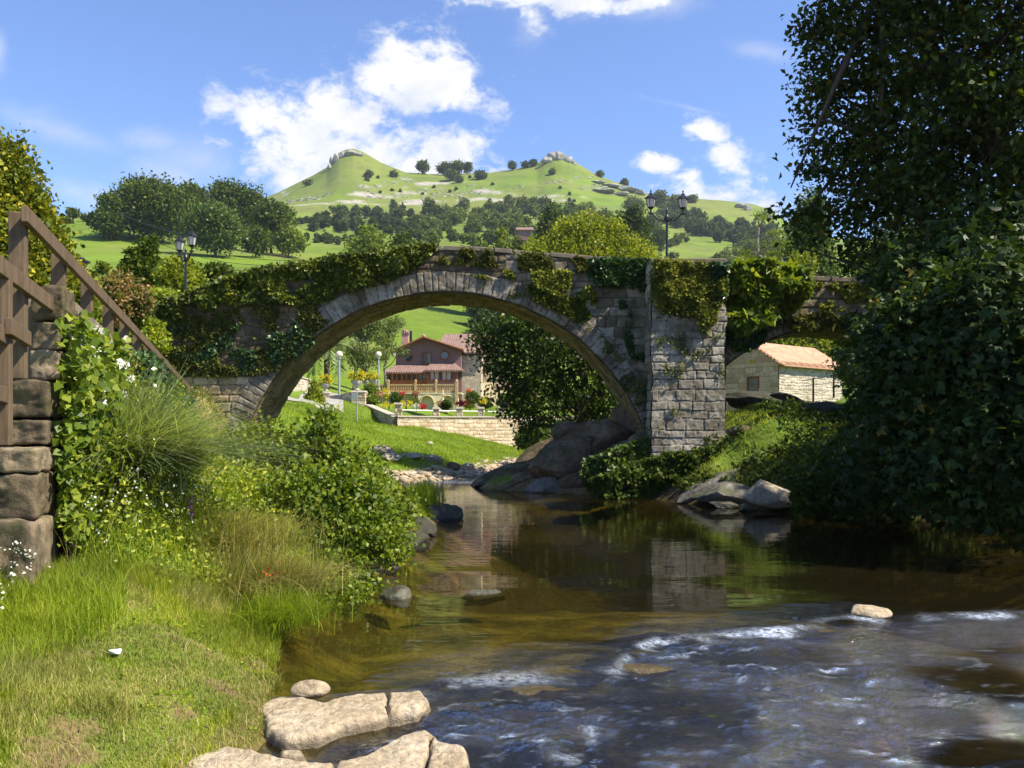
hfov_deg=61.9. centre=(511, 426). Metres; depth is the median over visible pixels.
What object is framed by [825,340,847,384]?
garden tree
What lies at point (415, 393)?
flower clump
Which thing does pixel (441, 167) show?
ridge tree
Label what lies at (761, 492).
boulder
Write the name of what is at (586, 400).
riverside tree
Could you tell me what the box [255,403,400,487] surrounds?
alder bush
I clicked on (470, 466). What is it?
boulder
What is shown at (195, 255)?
power cable
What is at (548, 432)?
waterside bush
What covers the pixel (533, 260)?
creeper
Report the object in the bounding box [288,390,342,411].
path
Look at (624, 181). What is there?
ridge tree
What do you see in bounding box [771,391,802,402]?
boulder
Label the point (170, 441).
ornamental grass
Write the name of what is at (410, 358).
round window
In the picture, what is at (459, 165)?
ridge tree
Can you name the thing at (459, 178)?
ridge tree
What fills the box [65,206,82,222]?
hill tree
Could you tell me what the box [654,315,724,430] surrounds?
creeper
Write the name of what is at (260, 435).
alder bush
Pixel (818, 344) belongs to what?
autumn tree
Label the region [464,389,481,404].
garden bush
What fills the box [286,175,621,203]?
limestone rubble
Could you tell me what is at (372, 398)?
garden bush
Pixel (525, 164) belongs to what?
ridge tree
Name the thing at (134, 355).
wall creeper
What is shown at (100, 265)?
garden shrub
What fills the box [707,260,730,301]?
ivy
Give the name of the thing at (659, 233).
slope tree
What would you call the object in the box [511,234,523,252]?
valley tree
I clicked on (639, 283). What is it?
creeper
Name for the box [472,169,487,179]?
ridge tree
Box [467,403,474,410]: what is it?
flower clump
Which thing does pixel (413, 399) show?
yellow hedge
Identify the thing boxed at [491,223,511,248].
valley tree
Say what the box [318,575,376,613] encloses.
water plants
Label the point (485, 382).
side house
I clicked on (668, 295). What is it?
creeper
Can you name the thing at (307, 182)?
ridge tree
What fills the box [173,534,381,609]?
grass tussock
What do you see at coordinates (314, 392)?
conical shrub
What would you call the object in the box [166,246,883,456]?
stone bridge
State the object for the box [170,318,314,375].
creeper
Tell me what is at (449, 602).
river rock
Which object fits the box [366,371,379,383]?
flower urn
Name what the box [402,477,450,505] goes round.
grass tussock
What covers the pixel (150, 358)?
wall ivy
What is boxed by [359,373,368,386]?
flower urn
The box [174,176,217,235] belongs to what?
broadleaf tree
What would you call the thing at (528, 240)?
valley tree
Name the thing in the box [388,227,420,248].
valley tree
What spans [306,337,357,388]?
palm tree
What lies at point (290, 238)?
broadleaf tree
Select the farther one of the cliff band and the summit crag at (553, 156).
the summit crag at (553, 156)
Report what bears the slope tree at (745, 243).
on the ground at (582, 589)
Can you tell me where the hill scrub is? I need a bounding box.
[328,175,756,219]
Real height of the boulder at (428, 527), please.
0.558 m
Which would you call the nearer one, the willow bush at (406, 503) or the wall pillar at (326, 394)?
the willow bush at (406, 503)
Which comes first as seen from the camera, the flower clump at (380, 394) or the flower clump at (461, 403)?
the flower clump at (380, 394)
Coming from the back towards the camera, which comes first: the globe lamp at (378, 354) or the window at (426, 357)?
the window at (426, 357)
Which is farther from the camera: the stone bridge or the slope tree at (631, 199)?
the slope tree at (631, 199)
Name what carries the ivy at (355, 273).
attached to the stone bridge
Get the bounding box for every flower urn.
[319,374,333,390]
[348,369,365,390]
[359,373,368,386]
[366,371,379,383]
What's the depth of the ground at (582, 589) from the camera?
12.06 m
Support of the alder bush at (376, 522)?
on the ground at (582, 589)
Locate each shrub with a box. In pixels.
[78,302,101,325]
[79,257,115,321]
[91,259,112,284]
[94,291,112,313]
[114,314,173,353]
[114,329,155,350]
[145,284,180,316]
[151,253,214,293]
[200,261,236,282]
[302,377,326,404]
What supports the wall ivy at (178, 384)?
attached to the retaining wall at (29, 490)
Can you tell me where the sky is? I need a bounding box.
[0,0,1022,237]
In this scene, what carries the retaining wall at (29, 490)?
on the ground at (582, 589)
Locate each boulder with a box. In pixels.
[290,679,329,699]
[366,556,399,575]
[373,445,393,454]
[379,585,412,607]
[381,453,401,461]
[401,453,423,458]
[406,530,429,552]
[415,516,436,538]
[417,471,430,476]
[423,454,442,463]
[426,502,463,525]
[430,465,441,470]
[446,462,460,469]
[460,463,474,469]
[462,589,505,605]
[474,481,486,486]
[524,477,559,492]
[676,467,744,502]
[692,481,750,504]
[709,500,738,507]
[725,391,783,409]
[725,425,750,435]
[739,503,758,511]
[743,479,790,508]
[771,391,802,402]
[775,401,850,413]
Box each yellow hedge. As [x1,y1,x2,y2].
[378,401,395,408]
[382,388,389,400]
[400,400,412,409]
[407,396,418,404]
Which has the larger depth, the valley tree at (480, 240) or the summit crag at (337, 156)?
the summit crag at (337, 156)
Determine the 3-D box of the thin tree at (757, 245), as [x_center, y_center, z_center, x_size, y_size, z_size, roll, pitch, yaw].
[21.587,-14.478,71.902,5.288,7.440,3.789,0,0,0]
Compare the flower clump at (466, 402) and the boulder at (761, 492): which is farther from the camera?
the flower clump at (466, 402)
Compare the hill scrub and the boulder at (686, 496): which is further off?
the hill scrub
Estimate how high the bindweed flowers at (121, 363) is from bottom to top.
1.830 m
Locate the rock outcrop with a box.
[470,403,648,488]
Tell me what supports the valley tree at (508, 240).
on the ground at (582, 589)
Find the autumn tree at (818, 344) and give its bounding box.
[793,249,834,357]
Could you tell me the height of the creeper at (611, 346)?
4.156 m
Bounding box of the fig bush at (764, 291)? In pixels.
[726,254,815,338]
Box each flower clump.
[376,391,383,398]
[411,403,420,411]
[412,390,419,397]
[418,403,426,409]
[454,400,463,406]
[463,399,469,408]
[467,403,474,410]
[478,398,486,405]
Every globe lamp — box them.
[336,351,342,394]
[375,351,381,389]
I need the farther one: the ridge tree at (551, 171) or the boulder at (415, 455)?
the ridge tree at (551, 171)
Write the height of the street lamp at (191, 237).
3.880 m
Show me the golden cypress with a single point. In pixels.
(19, 185)
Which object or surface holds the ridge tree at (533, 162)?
on the ground at (582, 589)
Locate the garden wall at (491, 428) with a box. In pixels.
[365,404,573,445]
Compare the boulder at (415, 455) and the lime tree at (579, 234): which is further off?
the lime tree at (579, 234)
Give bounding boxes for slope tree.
[329,205,338,212]
[621,195,646,209]
[644,211,663,233]
[651,227,669,252]
[653,189,669,207]
[668,193,679,201]
[668,252,679,257]
[687,194,698,202]
[732,237,760,251]
[752,235,785,255]
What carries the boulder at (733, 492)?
in the river water
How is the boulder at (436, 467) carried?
on the ground at (582, 589)
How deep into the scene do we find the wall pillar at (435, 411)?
54.08 m
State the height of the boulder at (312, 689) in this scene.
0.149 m
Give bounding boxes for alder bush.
[211,410,321,484]
[245,449,425,613]
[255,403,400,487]
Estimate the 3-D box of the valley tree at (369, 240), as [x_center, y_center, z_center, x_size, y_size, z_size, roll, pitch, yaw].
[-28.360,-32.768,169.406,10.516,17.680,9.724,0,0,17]
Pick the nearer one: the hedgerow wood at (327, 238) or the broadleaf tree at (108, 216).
the broadleaf tree at (108, 216)
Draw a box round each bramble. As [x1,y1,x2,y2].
[579,434,651,494]
[587,441,732,498]
[786,471,916,528]
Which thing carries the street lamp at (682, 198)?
on the stone bridge
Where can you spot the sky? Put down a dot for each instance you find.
(672, 96)
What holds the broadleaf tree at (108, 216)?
on the ground at (582, 589)
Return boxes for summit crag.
[327,149,362,169]
[541,151,576,164]
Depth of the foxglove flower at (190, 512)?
9.39 m
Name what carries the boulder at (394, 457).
on the ground at (582, 589)
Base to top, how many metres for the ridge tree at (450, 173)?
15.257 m
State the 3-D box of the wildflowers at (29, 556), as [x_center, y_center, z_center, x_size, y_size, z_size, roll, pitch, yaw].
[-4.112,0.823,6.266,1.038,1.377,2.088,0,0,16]
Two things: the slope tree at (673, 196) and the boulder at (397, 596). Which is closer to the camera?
the boulder at (397, 596)
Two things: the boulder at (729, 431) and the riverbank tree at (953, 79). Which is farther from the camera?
the boulder at (729, 431)
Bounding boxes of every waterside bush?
[511,428,550,449]
[527,416,561,438]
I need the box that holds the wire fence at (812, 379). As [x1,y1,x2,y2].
[802,373,843,401]
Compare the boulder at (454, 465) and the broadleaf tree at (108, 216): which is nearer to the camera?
the boulder at (454, 465)
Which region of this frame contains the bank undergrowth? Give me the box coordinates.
[554,396,861,491]
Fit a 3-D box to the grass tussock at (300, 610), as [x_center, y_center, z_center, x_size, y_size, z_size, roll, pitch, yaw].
[-2.329,1.768,8.561,1.869,0.500,1.735,0,0,31]
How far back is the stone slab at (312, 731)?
6.18 m
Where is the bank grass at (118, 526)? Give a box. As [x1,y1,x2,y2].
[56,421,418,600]
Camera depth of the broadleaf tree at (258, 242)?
235.15 m
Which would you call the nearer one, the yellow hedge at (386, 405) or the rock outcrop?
the rock outcrop
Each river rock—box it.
[418,597,471,607]
[490,684,603,712]
[500,738,613,767]
[593,632,700,647]
[596,663,677,682]
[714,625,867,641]
[719,656,796,673]
[851,604,892,624]
[923,675,1021,696]
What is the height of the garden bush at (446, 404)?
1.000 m
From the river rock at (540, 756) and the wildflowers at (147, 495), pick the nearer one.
the river rock at (540, 756)
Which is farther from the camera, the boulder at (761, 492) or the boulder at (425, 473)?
the boulder at (425, 473)
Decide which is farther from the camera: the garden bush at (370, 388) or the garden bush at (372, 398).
the garden bush at (370, 388)
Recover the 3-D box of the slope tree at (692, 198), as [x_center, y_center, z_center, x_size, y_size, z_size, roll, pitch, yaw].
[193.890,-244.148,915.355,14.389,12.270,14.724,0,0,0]
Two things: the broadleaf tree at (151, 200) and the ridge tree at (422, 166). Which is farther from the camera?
the ridge tree at (422, 166)
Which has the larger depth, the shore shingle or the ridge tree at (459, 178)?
the ridge tree at (459, 178)
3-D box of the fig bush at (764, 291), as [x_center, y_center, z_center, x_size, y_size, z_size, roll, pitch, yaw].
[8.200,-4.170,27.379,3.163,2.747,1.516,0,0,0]
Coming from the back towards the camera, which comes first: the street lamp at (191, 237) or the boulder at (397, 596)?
the street lamp at (191, 237)
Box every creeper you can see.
[99,339,155,407]
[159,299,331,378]
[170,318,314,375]
[436,246,592,272]
[449,261,516,280]
[495,280,646,406]
[526,282,597,324]
[529,268,598,300]
[617,275,647,428]
[648,253,728,336]
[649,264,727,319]
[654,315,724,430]
[782,310,863,333]
[812,280,876,312]
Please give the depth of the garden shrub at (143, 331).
19.90 m
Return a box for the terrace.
[375,379,462,409]
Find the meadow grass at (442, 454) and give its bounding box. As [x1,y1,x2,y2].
[273,399,524,471]
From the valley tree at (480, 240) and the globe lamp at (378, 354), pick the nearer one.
the globe lamp at (378, 354)
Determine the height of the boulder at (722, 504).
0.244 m
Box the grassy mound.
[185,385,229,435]
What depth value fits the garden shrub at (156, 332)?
26.25 m
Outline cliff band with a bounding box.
[592,180,645,195]
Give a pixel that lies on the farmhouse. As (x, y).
(523, 232)
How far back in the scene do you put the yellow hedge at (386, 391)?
65.94 m
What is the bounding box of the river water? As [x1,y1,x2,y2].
[346,477,1023,767]
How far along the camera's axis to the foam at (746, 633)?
9.11 m
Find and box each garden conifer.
[119,235,159,288]
[148,232,162,344]
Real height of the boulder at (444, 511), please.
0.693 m
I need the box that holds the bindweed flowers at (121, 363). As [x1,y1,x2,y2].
[65,325,145,490]
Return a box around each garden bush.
[361,383,380,393]
[366,393,380,405]
[389,391,403,403]
[440,399,452,411]
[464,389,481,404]
[477,397,492,409]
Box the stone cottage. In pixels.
[725,343,841,410]
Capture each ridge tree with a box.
[302,179,312,185]
[363,169,373,177]
[389,169,399,176]
[415,159,429,173]
[435,161,450,175]
[443,167,458,180]
[449,160,464,174]
[454,174,464,182]
[463,161,473,174]
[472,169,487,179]
[507,160,517,169]
[520,160,528,168]
[528,158,537,166]
[548,167,555,174]
[594,169,604,177]
[619,178,628,185]
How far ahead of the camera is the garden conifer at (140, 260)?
33.62 m
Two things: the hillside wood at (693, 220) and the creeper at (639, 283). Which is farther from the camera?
the hillside wood at (693, 220)
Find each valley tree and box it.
[343,217,391,252]
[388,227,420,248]
[467,236,493,247]
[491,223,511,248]
[507,238,520,248]
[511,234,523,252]
[521,235,533,249]
[533,199,584,251]
[610,201,658,257]
[824,199,964,346]
[826,262,887,391]
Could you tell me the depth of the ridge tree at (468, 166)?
957.96 m
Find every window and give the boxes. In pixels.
[404,353,412,361]
[421,353,430,363]
[429,372,439,380]
[440,351,448,359]
[441,372,451,380]
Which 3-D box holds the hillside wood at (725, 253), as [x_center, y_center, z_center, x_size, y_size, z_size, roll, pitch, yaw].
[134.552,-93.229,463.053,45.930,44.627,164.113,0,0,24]
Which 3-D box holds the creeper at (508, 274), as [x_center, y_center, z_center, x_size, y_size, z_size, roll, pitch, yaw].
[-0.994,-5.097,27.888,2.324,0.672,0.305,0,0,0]
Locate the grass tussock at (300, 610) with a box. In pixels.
[206,578,387,638]
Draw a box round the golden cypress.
[0,123,101,309]
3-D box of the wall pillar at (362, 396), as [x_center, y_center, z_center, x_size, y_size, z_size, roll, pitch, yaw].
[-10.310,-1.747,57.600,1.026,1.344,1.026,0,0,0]
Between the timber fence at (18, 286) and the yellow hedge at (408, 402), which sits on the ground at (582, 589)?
the yellow hedge at (408, 402)
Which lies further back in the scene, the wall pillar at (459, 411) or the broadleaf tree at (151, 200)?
the broadleaf tree at (151, 200)
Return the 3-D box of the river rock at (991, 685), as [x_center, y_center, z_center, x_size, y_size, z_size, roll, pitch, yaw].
[4.095,2.316,7.596,0.789,0.146,0.418,0,0,0]
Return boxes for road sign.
[351,391,357,421]
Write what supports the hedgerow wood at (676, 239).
on the ground at (582, 589)
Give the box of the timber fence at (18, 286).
[0,205,190,445]
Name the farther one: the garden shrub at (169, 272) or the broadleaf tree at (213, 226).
the broadleaf tree at (213, 226)
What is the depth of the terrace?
79.55 m
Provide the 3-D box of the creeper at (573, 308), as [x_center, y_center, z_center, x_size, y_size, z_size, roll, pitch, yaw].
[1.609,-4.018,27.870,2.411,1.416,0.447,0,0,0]
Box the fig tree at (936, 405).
[802,184,1023,565]
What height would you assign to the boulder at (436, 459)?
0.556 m
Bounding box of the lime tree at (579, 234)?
[512,203,664,420]
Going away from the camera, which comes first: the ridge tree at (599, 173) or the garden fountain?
the garden fountain
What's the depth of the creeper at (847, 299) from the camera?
27.84 m
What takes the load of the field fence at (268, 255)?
on the ground at (582, 589)
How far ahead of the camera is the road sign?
47.94 m
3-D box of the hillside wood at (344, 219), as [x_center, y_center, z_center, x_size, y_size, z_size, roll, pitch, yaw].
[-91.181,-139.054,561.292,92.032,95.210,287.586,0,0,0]
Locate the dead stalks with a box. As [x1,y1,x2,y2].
[0,574,284,767]
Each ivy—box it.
[129,349,176,405]
[154,244,438,325]
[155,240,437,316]
[164,372,186,405]
[183,389,195,412]
[585,255,649,287]
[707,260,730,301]
[726,320,782,355]
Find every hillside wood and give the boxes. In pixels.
[307,199,421,237]
[407,194,562,245]
[463,306,569,357]
[550,201,651,247]
[656,199,780,246]
[708,246,785,264]
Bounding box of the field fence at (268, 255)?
[241,250,300,259]
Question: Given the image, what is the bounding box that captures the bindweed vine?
[52,310,142,542]
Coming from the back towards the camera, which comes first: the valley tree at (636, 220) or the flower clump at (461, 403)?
the valley tree at (636, 220)
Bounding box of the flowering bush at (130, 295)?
[96,264,157,331]
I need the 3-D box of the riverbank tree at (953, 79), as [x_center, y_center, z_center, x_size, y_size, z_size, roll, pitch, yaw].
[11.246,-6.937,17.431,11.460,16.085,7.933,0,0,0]
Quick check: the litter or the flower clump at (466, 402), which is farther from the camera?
the flower clump at (466, 402)
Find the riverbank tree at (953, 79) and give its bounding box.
[764,0,1023,300]
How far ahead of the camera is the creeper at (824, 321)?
27.79 m
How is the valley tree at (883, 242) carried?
on the ground at (582, 589)
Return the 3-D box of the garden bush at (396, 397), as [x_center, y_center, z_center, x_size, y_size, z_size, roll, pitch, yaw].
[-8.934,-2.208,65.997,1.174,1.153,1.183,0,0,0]
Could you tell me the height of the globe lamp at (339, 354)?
3.322 m
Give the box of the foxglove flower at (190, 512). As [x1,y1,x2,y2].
[188,497,193,548]
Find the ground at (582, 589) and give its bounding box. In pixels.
[0,149,1023,767]
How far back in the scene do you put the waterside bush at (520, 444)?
41.70 m
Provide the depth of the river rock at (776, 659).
8.09 m
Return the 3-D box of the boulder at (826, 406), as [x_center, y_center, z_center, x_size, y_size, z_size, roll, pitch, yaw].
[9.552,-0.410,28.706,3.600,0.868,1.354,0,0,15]
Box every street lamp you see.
[174,228,197,289]
[645,190,688,257]
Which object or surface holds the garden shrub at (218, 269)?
on the ground at (582, 589)
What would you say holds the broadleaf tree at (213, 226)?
on the ground at (582, 589)
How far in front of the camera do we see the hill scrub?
854.78 m
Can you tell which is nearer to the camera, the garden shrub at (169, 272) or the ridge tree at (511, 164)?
the garden shrub at (169, 272)
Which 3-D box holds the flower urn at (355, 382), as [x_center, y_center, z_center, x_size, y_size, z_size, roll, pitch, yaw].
[-10.463,-3.177,57.602,1.354,1.459,1.190,0,0,0]
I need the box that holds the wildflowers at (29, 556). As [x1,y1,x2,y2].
[0,540,53,609]
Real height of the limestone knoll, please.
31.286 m
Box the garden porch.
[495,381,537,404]
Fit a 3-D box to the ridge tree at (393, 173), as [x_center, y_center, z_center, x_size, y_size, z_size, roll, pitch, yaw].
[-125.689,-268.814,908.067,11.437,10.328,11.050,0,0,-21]
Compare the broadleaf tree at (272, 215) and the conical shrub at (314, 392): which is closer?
the conical shrub at (314, 392)
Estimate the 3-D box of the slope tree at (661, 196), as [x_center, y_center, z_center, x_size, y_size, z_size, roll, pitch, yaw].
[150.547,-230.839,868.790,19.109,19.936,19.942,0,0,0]
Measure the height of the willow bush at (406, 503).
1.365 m
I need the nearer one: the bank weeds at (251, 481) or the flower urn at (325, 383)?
the bank weeds at (251, 481)
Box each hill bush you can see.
[61,218,74,223]
[80,212,86,220]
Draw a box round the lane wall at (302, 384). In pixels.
[293,377,310,390]
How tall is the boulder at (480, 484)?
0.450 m
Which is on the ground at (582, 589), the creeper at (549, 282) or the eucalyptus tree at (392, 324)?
the eucalyptus tree at (392, 324)
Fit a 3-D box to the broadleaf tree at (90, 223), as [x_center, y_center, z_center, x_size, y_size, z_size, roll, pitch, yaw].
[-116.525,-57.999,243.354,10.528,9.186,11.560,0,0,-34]
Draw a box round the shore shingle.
[383,458,516,485]
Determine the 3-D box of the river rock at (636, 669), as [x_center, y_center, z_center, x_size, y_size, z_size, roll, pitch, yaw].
[1.135,2.240,7.743,0.747,0.163,0.287,0,0,0]
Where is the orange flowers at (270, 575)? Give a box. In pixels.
[258,562,295,583]
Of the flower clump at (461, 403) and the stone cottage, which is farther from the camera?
the flower clump at (461, 403)
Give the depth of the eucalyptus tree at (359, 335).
68.85 m
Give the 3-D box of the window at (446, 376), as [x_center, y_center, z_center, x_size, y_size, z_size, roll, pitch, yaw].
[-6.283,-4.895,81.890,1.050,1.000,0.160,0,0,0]
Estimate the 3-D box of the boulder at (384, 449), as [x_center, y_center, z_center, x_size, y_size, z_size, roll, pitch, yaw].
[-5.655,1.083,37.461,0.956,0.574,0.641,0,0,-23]
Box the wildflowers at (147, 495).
[78,410,222,548]
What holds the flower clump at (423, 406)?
on the ground at (582, 589)
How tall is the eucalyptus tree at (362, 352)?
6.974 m
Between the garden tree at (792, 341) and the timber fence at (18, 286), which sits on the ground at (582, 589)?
the garden tree at (792, 341)
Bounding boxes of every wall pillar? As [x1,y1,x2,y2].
[322,392,331,397]
[351,391,367,406]
[394,403,402,415]
[432,407,439,415]
[456,407,462,415]
[477,407,484,415]
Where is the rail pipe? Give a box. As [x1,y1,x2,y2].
[402,410,510,411]
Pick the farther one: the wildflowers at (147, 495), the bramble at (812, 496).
the bramble at (812, 496)
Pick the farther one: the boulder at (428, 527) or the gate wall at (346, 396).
the gate wall at (346, 396)
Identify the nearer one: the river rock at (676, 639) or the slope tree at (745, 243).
the river rock at (676, 639)
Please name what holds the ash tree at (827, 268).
on the ground at (582, 589)
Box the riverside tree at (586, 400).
[459,310,617,447]
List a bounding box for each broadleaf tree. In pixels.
[82,209,123,238]
[87,190,128,240]
[102,168,200,243]
[171,195,252,257]
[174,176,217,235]
[203,176,273,243]
[239,222,273,257]
[244,195,299,253]
[268,223,310,257]
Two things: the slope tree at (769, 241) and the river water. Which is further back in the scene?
the slope tree at (769, 241)
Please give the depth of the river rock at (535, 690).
7.00 m
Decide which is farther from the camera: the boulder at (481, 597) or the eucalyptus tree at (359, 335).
the eucalyptus tree at (359, 335)
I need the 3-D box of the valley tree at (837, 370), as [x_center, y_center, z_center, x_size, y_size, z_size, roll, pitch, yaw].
[16.457,-4.339,39.850,3.776,6.922,3.585,0,0,0]
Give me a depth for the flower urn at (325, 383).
57.86 m
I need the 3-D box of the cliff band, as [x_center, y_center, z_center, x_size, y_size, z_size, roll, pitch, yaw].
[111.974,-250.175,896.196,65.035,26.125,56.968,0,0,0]
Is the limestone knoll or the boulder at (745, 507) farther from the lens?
the limestone knoll
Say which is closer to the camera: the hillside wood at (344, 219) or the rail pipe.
the rail pipe
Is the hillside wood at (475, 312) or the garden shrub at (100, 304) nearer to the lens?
the garden shrub at (100, 304)
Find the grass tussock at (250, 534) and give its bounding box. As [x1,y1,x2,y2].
[105,492,349,564]
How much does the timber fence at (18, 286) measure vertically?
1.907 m
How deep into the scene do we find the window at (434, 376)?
81.90 m
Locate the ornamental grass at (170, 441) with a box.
[51,354,351,505]
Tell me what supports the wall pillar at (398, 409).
on the garden wall at (491, 428)
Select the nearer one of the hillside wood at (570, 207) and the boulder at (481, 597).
the boulder at (481, 597)
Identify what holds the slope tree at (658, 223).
on the ground at (582, 589)
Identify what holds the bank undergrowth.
on the ground at (582, 589)
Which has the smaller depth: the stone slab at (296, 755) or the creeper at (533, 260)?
the stone slab at (296, 755)
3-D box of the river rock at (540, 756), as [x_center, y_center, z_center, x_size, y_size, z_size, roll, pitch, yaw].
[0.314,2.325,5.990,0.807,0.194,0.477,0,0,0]
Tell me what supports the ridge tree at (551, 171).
on the ground at (582, 589)
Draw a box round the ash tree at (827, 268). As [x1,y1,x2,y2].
[777,174,844,276]
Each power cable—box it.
[117,212,197,237]
[119,217,300,260]
[122,224,251,264]
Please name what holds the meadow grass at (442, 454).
on the ground at (582, 589)
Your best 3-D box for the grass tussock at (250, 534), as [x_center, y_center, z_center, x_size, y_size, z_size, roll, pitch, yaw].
[-3.348,1.154,10.283,3.020,0.741,3.389,0,0,-13]
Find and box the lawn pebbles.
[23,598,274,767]
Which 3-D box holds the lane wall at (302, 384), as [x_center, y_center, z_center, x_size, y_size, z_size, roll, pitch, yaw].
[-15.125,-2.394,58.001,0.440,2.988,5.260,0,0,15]
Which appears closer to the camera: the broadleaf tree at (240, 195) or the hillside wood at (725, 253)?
the broadleaf tree at (240, 195)
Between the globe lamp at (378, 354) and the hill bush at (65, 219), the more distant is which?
the hill bush at (65, 219)
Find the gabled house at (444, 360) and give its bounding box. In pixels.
[386,329,490,406]
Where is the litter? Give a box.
[108,648,121,654]
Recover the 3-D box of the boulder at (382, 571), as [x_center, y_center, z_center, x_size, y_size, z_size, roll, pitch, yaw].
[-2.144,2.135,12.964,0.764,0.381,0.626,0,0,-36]
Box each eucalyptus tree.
[343,318,391,390]
[349,319,394,383]
[370,315,410,385]
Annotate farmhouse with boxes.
[516,227,533,242]
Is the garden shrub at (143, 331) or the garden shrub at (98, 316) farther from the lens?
the garden shrub at (143, 331)
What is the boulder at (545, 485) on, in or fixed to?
on the ground at (582, 589)
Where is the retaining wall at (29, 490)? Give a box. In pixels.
[0,285,120,587]
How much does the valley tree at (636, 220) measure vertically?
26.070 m
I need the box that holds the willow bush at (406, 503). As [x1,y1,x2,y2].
[389,486,426,564]
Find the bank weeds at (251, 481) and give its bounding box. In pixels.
[57,366,435,602]
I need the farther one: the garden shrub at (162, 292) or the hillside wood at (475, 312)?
the hillside wood at (475, 312)
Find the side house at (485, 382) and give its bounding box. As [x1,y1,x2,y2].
[466,351,519,405]
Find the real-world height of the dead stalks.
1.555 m
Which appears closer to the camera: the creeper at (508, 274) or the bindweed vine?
the bindweed vine
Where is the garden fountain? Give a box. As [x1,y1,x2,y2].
[439,390,448,411]
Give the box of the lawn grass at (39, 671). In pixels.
[0,558,284,767]
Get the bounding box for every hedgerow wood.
[292,216,332,225]
[304,232,355,244]
[662,232,689,251]
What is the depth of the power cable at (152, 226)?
66.27 m
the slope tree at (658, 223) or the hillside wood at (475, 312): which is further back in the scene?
the slope tree at (658, 223)
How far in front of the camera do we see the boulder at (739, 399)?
32.03 m
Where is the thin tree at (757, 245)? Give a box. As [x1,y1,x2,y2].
[737,208,801,258]
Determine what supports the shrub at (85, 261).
on the ground at (582, 589)
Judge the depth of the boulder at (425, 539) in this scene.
15.42 m
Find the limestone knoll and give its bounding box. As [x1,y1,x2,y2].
[735,203,774,220]
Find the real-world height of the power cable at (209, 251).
5.490 m
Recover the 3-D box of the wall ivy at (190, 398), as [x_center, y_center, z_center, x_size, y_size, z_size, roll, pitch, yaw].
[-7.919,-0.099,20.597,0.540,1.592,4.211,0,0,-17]
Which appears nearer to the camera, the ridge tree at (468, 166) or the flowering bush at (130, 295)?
the flowering bush at (130, 295)
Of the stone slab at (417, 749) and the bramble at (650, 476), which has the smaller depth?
the stone slab at (417, 749)
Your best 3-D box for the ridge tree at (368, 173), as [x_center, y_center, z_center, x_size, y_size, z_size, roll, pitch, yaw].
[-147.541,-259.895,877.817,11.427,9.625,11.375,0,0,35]
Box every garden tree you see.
[766,337,811,346]
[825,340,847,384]
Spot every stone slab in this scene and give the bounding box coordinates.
[187,730,470,767]
[262,691,434,767]
[278,750,306,761]
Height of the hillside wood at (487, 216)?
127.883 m
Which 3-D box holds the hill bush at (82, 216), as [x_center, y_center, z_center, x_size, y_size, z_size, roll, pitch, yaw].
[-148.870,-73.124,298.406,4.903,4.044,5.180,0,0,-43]
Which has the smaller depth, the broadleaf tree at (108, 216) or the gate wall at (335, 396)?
the gate wall at (335, 396)
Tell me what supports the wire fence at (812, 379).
on the ground at (582, 589)
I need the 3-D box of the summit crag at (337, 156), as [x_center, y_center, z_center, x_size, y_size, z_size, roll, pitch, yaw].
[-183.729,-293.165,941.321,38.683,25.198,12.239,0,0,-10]
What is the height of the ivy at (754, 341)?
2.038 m
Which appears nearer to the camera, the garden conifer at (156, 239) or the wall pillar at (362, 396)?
the garden conifer at (156, 239)
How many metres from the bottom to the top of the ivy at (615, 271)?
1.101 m
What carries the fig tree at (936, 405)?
on the ground at (582, 589)
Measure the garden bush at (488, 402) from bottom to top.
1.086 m
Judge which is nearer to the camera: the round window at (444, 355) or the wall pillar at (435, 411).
the wall pillar at (435, 411)
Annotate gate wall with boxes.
[329,395,340,398]
[339,392,350,401]

